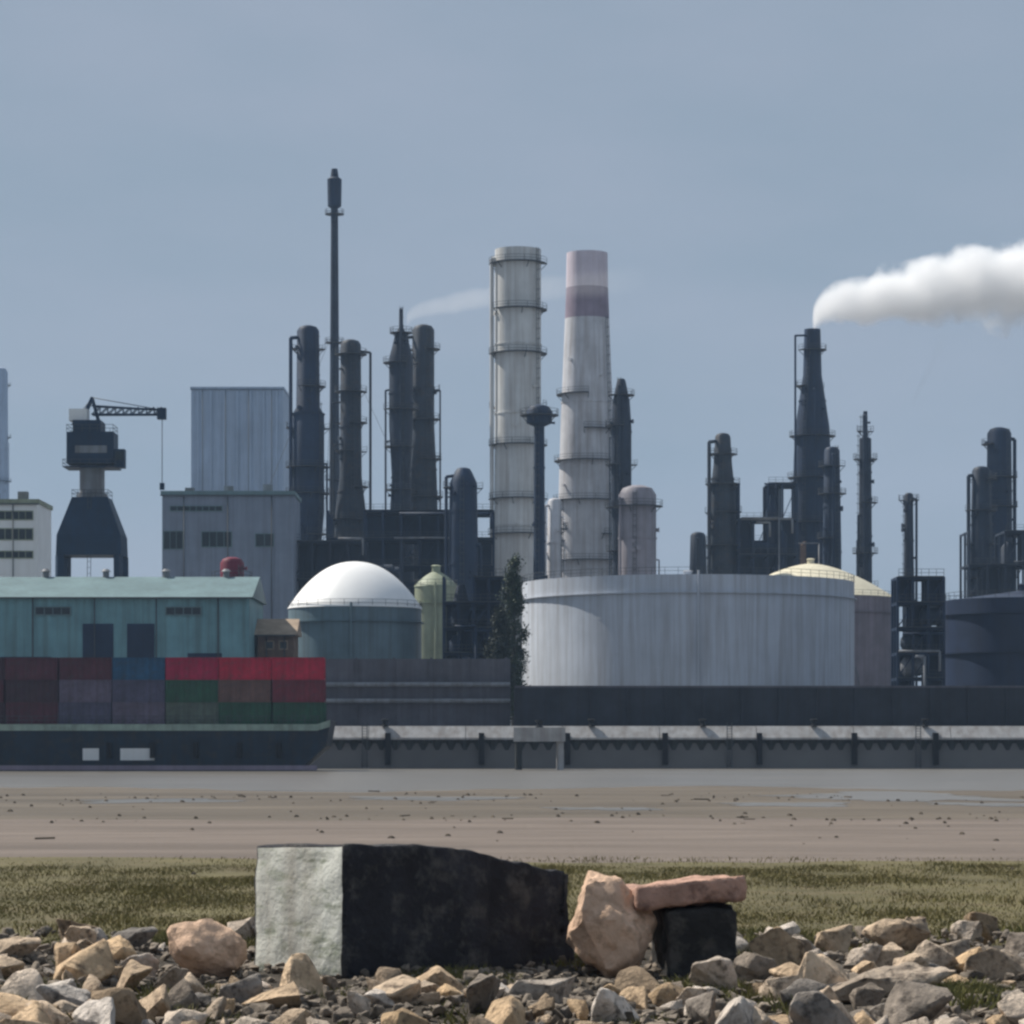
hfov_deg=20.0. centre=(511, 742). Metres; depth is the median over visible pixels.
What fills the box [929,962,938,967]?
boulder
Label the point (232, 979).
boulder
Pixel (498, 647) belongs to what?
poplar tree
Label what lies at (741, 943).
boulder
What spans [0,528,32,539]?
window
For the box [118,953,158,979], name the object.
boulder
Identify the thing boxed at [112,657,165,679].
shipping container
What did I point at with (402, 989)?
boulder
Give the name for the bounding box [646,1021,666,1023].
boulder
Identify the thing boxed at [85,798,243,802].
tide pool
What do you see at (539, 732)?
mooring dolphin
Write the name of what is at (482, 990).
boulder
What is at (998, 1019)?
boulder
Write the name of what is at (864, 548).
vent stack
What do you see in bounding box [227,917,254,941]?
boulder
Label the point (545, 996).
boulder
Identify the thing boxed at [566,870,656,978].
sandstone boulder
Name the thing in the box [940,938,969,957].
boulder
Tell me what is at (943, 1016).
boulder
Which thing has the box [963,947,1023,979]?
boulder
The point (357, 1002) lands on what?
boulder
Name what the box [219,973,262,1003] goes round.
boulder
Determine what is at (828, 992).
boulder
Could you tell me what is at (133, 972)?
boulder
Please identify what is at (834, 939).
boulder
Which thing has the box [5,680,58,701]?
shipping container
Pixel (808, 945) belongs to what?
boulder
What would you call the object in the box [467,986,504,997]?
boulder
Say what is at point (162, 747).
barge
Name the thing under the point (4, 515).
window
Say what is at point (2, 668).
shipping container
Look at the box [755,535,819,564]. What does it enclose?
process structure
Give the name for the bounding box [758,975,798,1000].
boulder
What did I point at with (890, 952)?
boulder
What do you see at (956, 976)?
boulder
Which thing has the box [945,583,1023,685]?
storage tank
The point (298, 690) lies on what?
shipping container
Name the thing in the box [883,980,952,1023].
boulder
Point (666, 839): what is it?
sand
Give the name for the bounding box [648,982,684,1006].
boulder
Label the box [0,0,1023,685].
sky
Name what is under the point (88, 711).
shipping container
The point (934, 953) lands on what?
boulder
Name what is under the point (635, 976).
boulder
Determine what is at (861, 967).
boulder
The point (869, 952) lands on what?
boulder
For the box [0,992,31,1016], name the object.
boulder
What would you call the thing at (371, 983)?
boulder
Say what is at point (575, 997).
boulder
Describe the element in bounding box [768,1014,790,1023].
boulder
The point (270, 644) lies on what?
window
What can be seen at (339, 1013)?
boulder
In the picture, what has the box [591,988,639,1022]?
boulder
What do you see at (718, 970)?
boulder
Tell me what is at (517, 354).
process column
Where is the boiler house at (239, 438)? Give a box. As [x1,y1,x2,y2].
[190,387,288,490]
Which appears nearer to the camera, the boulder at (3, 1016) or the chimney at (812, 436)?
the boulder at (3, 1016)
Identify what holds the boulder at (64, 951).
on the rubble ground at (349, 981)
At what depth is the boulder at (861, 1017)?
31.74 m
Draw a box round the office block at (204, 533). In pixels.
[160,484,301,618]
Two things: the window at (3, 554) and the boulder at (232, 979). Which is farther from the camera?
the window at (3, 554)
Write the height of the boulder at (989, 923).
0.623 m
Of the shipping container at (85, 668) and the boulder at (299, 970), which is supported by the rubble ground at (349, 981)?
the boulder at (299, 970)
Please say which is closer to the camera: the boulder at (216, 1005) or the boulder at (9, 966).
the boulder at (216, 1005)
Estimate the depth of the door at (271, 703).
337.15 m
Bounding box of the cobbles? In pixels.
[0,925,1023,1023]
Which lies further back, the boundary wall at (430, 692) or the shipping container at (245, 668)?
the boundary wall at (430, 692)
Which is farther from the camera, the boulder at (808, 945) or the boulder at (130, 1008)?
the boulder at (808, 945)
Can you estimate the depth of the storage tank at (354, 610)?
431.92 m
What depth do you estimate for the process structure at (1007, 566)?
567.59 m
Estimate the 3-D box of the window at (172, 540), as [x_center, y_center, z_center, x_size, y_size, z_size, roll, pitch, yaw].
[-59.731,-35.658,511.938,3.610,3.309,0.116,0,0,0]
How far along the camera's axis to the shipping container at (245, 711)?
336.17 m
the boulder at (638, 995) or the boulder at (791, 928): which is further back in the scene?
the boulder at (791, 928)
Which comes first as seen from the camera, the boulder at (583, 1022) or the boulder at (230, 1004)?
the boulder at (583, 1022)
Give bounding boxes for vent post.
[520,404,558,579]
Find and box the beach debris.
[0,790,1023,873]
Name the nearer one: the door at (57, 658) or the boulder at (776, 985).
the boulder at (776, 985)
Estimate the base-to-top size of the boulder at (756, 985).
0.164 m
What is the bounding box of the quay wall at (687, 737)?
[332,722,1023,767]
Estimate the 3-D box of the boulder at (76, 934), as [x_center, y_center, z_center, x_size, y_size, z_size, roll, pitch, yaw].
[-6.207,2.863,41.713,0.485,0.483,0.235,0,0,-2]
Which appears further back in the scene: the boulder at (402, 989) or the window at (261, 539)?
the window at (261, 539)
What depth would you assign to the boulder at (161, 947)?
42.09 m
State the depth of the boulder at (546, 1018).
31.41 m
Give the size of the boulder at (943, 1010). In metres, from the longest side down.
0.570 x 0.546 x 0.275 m
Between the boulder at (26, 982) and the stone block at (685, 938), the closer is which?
the boulder at (26, 982)
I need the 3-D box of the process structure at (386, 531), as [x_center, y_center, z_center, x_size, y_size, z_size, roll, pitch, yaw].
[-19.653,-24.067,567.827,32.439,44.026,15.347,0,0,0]
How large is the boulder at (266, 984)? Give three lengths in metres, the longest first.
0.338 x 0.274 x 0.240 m
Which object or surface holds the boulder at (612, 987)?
on the rubble ground at (349, 981)
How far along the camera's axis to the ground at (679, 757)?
364.93 m
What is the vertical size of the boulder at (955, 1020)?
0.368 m
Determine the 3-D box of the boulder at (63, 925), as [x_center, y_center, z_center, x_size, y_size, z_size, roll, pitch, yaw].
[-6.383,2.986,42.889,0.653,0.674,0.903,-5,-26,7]
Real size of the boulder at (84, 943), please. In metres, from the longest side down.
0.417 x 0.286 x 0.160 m
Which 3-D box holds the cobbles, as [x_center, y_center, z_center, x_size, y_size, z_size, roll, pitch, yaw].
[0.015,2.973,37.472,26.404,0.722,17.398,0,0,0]
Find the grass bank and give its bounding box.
[0,857,1023,951]
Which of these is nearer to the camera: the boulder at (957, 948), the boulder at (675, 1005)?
the boulder at (675, 1005)
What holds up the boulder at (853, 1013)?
on the rubble ground at (349, 981)
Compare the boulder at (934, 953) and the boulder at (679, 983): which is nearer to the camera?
the boulder at (679, 983)
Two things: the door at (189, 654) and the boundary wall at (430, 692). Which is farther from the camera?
the door at (189, 654)
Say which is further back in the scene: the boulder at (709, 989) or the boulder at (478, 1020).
the boulder at (709, 989)
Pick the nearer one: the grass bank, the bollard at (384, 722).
the grass bank
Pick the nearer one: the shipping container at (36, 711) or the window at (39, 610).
the shipping container at (36, 711)
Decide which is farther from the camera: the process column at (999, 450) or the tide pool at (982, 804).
the process column at (999, 450)
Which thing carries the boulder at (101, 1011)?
on the rubble ground at (349, 981)
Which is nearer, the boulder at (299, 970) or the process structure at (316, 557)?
the boulder at (299, 970)
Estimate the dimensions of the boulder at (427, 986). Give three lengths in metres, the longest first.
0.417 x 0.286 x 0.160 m
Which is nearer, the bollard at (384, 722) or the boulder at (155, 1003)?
the boulder at (155, 1003)
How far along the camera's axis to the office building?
470.00 m
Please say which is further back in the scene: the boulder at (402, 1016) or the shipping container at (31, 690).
the shipping container at (31, 690)
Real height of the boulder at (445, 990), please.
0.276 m
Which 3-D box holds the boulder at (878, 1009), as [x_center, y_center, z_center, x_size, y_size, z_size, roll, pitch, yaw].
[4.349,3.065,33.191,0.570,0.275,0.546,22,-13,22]
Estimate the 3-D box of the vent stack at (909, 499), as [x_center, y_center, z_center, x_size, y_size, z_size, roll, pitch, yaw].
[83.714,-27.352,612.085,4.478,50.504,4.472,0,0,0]
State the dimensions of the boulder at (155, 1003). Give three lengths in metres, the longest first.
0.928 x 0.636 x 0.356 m
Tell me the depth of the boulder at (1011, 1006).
31.71 m
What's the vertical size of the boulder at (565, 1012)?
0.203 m
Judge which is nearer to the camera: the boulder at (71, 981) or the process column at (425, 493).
the boulder at (71, 981)
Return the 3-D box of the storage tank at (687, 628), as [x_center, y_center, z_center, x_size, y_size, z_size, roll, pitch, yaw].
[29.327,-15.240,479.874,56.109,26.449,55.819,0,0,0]
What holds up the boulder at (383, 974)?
on the rubble ground at (349, 981)
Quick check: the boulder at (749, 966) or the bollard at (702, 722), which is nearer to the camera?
the boulder at (749, 966)
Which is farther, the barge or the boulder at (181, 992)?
the barge
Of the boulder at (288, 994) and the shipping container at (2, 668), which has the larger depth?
the shipping container at (2, 668)
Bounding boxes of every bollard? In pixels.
[381,719,388,725]
[588,719,594,725]
[699,719,705,725]
[810,719,817,725]
[921,719,928,725]
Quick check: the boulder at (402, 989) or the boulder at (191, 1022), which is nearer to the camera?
the boulder at (191, 1022)
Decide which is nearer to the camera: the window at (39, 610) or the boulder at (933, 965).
the boulder at (933, 965)
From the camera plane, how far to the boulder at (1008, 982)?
36.50 m
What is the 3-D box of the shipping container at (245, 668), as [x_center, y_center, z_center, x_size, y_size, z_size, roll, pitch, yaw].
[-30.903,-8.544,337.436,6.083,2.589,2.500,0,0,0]
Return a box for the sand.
[0,817,1023,862]
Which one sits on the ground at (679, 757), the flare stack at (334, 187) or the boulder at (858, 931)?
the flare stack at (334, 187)
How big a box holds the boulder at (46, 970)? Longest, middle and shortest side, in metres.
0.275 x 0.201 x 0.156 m
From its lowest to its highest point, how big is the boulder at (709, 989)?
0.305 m
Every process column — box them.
[0,367,11,498]
[286,325,329,539]
[331,339,371,536]
[383,307,418,581]
[408,324,442,582]
[488,246,547,725]
[545,498,567,578]
[605,377,636,574]
[690,532,710,573]
[705,433,741,573]
[817,445,845,569]
[965,466,998,597]
[981,427,1017,592]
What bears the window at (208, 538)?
in the office block at (204, 533)
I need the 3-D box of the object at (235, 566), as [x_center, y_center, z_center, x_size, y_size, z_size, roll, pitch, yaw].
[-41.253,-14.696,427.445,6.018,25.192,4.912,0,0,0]
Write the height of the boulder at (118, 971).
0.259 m
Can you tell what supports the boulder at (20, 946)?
on the rubble ground at (349, 981)
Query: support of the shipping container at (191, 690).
on the shipping container at (193, 711)
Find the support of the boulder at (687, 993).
on the rubble ground at (349, 981)
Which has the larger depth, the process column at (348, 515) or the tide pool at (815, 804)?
the process column at (348, 515)
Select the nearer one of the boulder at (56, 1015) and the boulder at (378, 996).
the boulder at (56, 1015)
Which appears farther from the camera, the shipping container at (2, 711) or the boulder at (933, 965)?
the shipping container at (2, 711)
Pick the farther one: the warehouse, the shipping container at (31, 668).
the warehouse
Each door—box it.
[57,658,58,678]
[83,624,112,656]
[127,624,153,656]
[188,653,221,656]
[271,703,272,722]
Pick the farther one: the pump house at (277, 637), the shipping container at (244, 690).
the pump house at (277, 637)
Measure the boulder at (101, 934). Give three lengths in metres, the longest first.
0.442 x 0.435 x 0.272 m
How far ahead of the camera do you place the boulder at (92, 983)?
35.46 m
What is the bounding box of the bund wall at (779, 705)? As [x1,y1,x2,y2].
[514,686,1023,725]
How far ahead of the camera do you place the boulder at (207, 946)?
38.54 m
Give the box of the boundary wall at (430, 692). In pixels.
[326,658,509,725]
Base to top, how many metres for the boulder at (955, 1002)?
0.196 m
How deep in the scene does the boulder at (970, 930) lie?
44.36 m
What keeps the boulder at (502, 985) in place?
on the rubble ground at (349, 981)
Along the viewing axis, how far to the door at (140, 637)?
393.88 m
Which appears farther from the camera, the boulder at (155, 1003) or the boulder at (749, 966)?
the boulder at (749, 966)
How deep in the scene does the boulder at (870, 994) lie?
34.15 m
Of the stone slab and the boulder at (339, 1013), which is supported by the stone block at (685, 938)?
the stone slab
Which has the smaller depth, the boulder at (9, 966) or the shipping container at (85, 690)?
the boulder at (9, 966)
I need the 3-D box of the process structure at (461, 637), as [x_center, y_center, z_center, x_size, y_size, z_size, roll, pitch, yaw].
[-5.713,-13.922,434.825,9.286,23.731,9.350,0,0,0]
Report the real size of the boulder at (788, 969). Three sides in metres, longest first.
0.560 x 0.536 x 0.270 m
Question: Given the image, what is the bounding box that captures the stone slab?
[625,875,746,911]
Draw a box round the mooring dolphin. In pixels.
[514,720,564,769]
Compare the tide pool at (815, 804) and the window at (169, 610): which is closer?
the tide pool at (815, 804)
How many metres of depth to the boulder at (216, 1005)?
32.16 m
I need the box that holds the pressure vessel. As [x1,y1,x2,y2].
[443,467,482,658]
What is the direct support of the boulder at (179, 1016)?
on the rubble ground at (349, 981)
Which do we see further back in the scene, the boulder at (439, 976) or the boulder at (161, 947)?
the boulder at (161, 947)
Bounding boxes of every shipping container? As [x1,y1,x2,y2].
[0,657,4,679]
[0,702,5,723]
[5,657,58,679]
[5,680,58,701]
[6,702,58,723]
[59,657,111,679]
[59,680,111,701]
[59,702,111,723]
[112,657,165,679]
[112,680,164,701]
[112,702,165,723]
[165,680,217,701]
[166,657,218,679]
[166,702,218,723]
[218,680,271,701]
[219,657,271,679]
[219,702,272,723]
[272,657,325,679]
[272,680,325,701]
[273,702,325,723]
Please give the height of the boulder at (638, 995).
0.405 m
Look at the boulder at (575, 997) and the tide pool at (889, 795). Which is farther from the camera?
the tide pool at (889, 795)
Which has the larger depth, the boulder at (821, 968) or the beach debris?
the beach debris
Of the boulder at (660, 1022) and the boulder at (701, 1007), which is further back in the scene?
the boulder at (701, 1007)
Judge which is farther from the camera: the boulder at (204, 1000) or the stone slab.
the stone slab
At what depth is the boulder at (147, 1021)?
30.60 m
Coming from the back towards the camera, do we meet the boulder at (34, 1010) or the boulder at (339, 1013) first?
the boulder at (339, 1013)
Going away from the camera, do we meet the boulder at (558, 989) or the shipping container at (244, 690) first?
the boulder at (558, 989)
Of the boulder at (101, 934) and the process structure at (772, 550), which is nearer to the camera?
the boulder at (101, 934)
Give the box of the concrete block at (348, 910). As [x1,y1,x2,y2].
[254,843,574,978]
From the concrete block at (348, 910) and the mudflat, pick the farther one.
the mudflat
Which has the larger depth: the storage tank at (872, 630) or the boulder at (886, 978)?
the storage tank at (872, 630)
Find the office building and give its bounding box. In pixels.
[0,491,52,576]
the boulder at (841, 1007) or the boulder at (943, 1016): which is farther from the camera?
the boulder at (943, 1016)
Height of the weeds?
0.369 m
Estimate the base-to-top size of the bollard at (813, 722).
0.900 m
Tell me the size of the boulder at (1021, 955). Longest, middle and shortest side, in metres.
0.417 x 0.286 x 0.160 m
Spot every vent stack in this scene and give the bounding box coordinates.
[852,411,877,586]
[898,493,918,685]
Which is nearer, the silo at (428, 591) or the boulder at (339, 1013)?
the boulder at (339, 1013)
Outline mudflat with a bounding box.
[0,786,1023,820]
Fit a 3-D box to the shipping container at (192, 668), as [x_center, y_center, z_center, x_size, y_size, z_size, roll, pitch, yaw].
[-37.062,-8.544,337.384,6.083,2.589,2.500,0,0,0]
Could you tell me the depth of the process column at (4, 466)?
1147.43 m
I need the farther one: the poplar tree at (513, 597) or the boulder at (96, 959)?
the poplar tree at (513, 597)
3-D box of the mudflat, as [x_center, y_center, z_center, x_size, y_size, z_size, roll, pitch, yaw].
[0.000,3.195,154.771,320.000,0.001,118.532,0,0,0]
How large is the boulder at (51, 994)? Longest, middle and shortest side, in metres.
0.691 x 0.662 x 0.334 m
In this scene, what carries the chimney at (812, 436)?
on the ground at (679, 757)
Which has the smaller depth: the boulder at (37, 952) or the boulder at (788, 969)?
the boulder at (788, 969)
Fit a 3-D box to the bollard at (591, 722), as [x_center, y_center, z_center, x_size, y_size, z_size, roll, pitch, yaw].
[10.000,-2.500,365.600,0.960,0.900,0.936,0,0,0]
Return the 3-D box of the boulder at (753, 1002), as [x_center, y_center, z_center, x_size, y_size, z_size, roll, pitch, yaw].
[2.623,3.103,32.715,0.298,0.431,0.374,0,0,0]
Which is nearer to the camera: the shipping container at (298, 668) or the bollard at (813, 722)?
the shipping container at (298, 668)
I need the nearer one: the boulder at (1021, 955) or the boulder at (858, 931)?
the boulder at (1021, 955)
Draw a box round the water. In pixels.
[0,769,1023,791]
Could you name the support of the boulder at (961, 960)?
on the rubble ground at (349, 981)
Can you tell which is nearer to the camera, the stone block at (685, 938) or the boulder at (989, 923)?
the stone block at (685, 938)
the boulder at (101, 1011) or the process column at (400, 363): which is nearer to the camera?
the boulder at (101, 1011)
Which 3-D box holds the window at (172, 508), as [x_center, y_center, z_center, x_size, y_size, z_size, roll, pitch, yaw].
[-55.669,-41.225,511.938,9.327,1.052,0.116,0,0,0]
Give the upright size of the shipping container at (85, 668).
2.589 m
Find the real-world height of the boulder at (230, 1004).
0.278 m
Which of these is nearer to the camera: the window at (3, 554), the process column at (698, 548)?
the window at (3, 554)
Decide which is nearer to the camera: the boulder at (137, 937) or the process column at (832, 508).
the boulder at (137, 937)
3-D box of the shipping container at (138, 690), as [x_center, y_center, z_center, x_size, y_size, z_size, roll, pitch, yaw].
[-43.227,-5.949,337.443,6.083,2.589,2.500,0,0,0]
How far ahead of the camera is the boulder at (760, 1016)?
30.10 m
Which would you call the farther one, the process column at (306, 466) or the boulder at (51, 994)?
the process column at (306, 466)
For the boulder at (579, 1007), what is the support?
on the rubble ground at (349, 981)
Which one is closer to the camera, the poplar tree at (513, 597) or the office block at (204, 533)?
the poplar tree at (513, 597)
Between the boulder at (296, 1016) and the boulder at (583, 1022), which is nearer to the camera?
the boulder at (583, 1022)
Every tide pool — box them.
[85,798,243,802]
[350,796,518,800]
[539,807,663,810]
[724,802,851,806]
[755,791,1023,800]
[927,802,1023,805]
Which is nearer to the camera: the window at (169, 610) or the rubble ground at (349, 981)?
the rubble ground at (349, 981)
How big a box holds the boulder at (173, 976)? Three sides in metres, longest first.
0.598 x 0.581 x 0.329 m
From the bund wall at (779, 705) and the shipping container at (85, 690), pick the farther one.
the bund wall at (779, 705)
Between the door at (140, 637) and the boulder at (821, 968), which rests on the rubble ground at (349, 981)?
the boulder at (821, 968)
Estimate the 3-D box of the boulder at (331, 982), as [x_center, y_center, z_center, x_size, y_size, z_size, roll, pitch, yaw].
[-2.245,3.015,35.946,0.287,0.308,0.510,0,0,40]
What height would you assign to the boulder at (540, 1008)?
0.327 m
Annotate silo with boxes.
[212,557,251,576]
[414,565,457,658]
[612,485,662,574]
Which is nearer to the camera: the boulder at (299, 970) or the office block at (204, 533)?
the boulder at (299, 970)
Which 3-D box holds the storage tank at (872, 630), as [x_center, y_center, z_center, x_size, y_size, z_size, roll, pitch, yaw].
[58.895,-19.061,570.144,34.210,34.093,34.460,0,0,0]
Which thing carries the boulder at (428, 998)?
on the rubble ground at (349, 981)
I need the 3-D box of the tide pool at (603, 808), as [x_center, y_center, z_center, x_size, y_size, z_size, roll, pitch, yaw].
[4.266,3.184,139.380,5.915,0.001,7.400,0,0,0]
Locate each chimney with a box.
[553,250,612,577]
[787,328,835,565]
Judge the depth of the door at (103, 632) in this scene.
393.88 m
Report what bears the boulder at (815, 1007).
on the rubble ground at (349, 981)
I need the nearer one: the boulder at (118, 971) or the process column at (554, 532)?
the boulder at (118, 971)
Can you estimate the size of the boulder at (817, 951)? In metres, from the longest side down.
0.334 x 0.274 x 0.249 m
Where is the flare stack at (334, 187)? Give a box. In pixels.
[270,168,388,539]
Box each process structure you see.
[297,534,403,591]
[327,504,494,609]
[442,569,504,658]
[735,477,797,574]
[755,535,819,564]
[891,569,944,685]
[959,527,1023,598]
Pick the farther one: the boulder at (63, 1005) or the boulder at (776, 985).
the boulder at (776, 985)
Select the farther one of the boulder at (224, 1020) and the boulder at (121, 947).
the boulder at (121, 947)
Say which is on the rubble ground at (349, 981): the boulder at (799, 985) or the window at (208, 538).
the boulder at (799, 985)
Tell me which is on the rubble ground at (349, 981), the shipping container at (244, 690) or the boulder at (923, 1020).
the boulder at (923, 1020)
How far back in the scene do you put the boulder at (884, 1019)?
30.52 m
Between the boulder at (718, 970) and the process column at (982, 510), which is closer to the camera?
the boulder at (718, 970)
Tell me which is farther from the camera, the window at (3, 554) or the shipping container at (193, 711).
the window at (3, 554)
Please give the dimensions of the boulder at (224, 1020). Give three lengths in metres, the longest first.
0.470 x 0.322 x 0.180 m
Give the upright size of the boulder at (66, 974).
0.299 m
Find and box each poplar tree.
[481,601,518,714]
[495,552,532,725]
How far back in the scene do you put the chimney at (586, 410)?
625.21 m
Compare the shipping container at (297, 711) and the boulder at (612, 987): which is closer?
the boulder at (612, 987)
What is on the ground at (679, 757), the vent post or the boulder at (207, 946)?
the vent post
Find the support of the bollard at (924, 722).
on the quay wall at (687, 737)
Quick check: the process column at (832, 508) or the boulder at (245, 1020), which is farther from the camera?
the process column at (832, 508)
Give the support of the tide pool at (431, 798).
on the mudflat
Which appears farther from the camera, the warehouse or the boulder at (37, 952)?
the warehouse
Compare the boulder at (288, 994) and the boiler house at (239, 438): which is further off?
the boiler house at (239, 438)
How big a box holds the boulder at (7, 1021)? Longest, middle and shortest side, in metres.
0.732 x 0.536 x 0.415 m
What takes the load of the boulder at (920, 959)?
on the rubble ground at (349, 981)
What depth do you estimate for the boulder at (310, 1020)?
30.41 m
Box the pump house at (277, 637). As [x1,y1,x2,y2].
[254,619,301,702]
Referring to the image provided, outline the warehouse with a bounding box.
[0,569,266,657]
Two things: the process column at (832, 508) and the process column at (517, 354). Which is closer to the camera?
the process column at (517, 354)
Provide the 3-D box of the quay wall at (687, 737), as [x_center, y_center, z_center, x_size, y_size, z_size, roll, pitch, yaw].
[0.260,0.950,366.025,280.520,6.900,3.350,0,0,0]
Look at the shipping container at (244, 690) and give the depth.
336.16 m
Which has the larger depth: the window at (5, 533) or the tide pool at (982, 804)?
the window at (5, 533)
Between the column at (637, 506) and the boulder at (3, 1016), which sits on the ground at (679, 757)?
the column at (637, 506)
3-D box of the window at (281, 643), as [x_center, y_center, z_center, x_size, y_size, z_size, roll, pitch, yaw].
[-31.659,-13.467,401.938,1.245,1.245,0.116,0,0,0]
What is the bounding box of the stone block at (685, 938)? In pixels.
[651,903,736,976]
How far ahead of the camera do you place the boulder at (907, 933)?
39.80 m
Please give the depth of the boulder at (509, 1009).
30.89 m
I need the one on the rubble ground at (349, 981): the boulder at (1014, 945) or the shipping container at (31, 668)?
the boulder at (1014, 945)
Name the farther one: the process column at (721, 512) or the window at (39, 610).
the process column at (721, 512)
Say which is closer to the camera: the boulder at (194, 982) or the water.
the boulder at (194, 982)
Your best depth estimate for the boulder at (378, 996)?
33.11 m
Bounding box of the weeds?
[0,923,1023,1023]
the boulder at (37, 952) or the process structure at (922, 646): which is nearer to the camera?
the boulder at (37, 952)
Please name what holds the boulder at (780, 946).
on the rubble ground at (349, 981)
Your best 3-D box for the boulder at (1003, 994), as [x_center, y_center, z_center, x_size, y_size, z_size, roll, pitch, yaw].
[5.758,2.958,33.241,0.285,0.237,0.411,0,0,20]
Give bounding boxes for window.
[0,511,32,519]
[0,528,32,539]
[0,551,32,558]
[35,606,70,615]
[163,531,182,549]
[165,606,201,615]
[170,506,222,511]
[201,531,231,546]
[255,533,273,546]
[265,641,273,649]
[279,641,287,649]
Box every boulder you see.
[0,936,41,958]
[0,955,24,977]
[0,968,45,1000]
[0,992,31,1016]
[0,1012,11,1020]
[0,1018,46,1023]
[11,1000,52,1023]
[25,950,45,961]
[25,1000,72,1023]
[36,984,90,1005]
[43,967,54,973]
[48,978,76,987]
[53,939,114,983]
[53,1000,78,1012]
[54,942,81,966]
[56,918,98,941]
[62,969,76,980]
[64,925,96,943]
[72,997,114,1023]
[77,939,93,948]
[82,974,103,991]
[91,987,146,1023]
[93,927,107,941]
[107,935,137,962]
[111,966,123,979]
[112,926,157,947]
[116,959,152,990]
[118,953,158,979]
[139,984,170,1023]
[142,1019,154,1023]
[153,966,189,990]
[158,943,165,952]
[163,1009,208,1023]
[167,918,246,977]
[168,978,199,1009]
[181,1020,199,1023]
[184,972,208,992]
[195,992,211,1007]
[206,996,226,1020]
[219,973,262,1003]
[220,1017,228,1023]
[225,999,234,1014]
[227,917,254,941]
[227,975,239,983]
[233,1016,271,1023]
[241,981,300,1007]
[262,981,271,988]
[270,1008,314,1023]
[280,953,323,995]
[306,1016,328,1023]
[320,975,341,990]
[332,1006,352,1022]
[347,990,370,1017]
[364,988,394,1006]
[366,977,382,990]
[372,974,420,1003]
[374,967,401,981]
[381,1008,430,1023]
[410,992,439,1004]
[416,966,465,989]
[421,980,438,992]
[436,983,465,996]
[466,973,500,1012]
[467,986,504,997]
[469,1016,494,1023]
[485,995,525,1023]
[500,983,509,992]
[507,977,574,1003]
[528,997,554,1017]
[535,1014,552,1023]
[539,993,549,1000]
[559,1005,590,1017]
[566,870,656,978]
[567,999,588,1020]
[569,994,587,1005]
[574,1021,599,1023]
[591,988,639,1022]
[603,983,621,995]
[614,966,659,993]
[619,986,647,1009]
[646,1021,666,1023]
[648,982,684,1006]
[660,999,683,1012]
[672,981,683,987]
[675,987,708,1005]
[685,991,715,1023]
[689,956,737,991]
[693,985,719,998]
[715,996,754,1023]
[733,952,776,982]
[736,936,749,951]
[745,998,756,1006]
[748,926,804,966]
[752,983,762,992]
[753,1006,772,1023]
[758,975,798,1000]
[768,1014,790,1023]
[769,962,799,977]
[780,921,799,935]
[780,978,826,1010]
[789,990,852,1023]
[792,936,816,952]
[796,951,848,983]
[804,948,822,953]
[815,924,852,953]
[820,986,839,1001]
[826,962,956,1002]
[831,1000,856,1023]
[845,944,882,963]
[849,982,885,1009]
[849,1008,876,1021]
[851,960,877,973]
[853,1010,875,1023]
[854,926,865,938]
[862,916,930,950]
[869,1002,885,1016]
[874,1015,889,1023]
[875,942,904,966]
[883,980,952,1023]
[893,952,928,966]
[900,1017,929,1023]
[913,940,957,967]
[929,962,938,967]
[931,1004,948,1020]
[934,1016,967,1023]
[938,1014,949,1018]
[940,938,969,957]
[945,974,969,983]
[948,996,963,1006]
[950,920,981,941]
[954,947,981,973]
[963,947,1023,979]
[964,911,998,946]
[986,1014,1009,1023]
[997,989,1023,1023]
[1001,980,1016,986]
[1001,990,1023,998]
[1004,932,1023,955]
[1017,952,1023,957]
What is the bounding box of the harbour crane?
[55,397,166,576]
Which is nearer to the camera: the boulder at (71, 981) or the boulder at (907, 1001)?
the boulder at (907, 1001)
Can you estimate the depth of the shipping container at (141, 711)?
336.20 m
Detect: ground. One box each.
[17,946,1023,1023]
[311,726,1023,768]
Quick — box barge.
[0,716,335,770]
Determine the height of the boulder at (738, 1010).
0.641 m
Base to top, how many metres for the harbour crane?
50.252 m
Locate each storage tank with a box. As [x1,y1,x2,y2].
[288,561,423,658]
[522,567,859,685]
[770,558,890,685]
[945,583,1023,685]

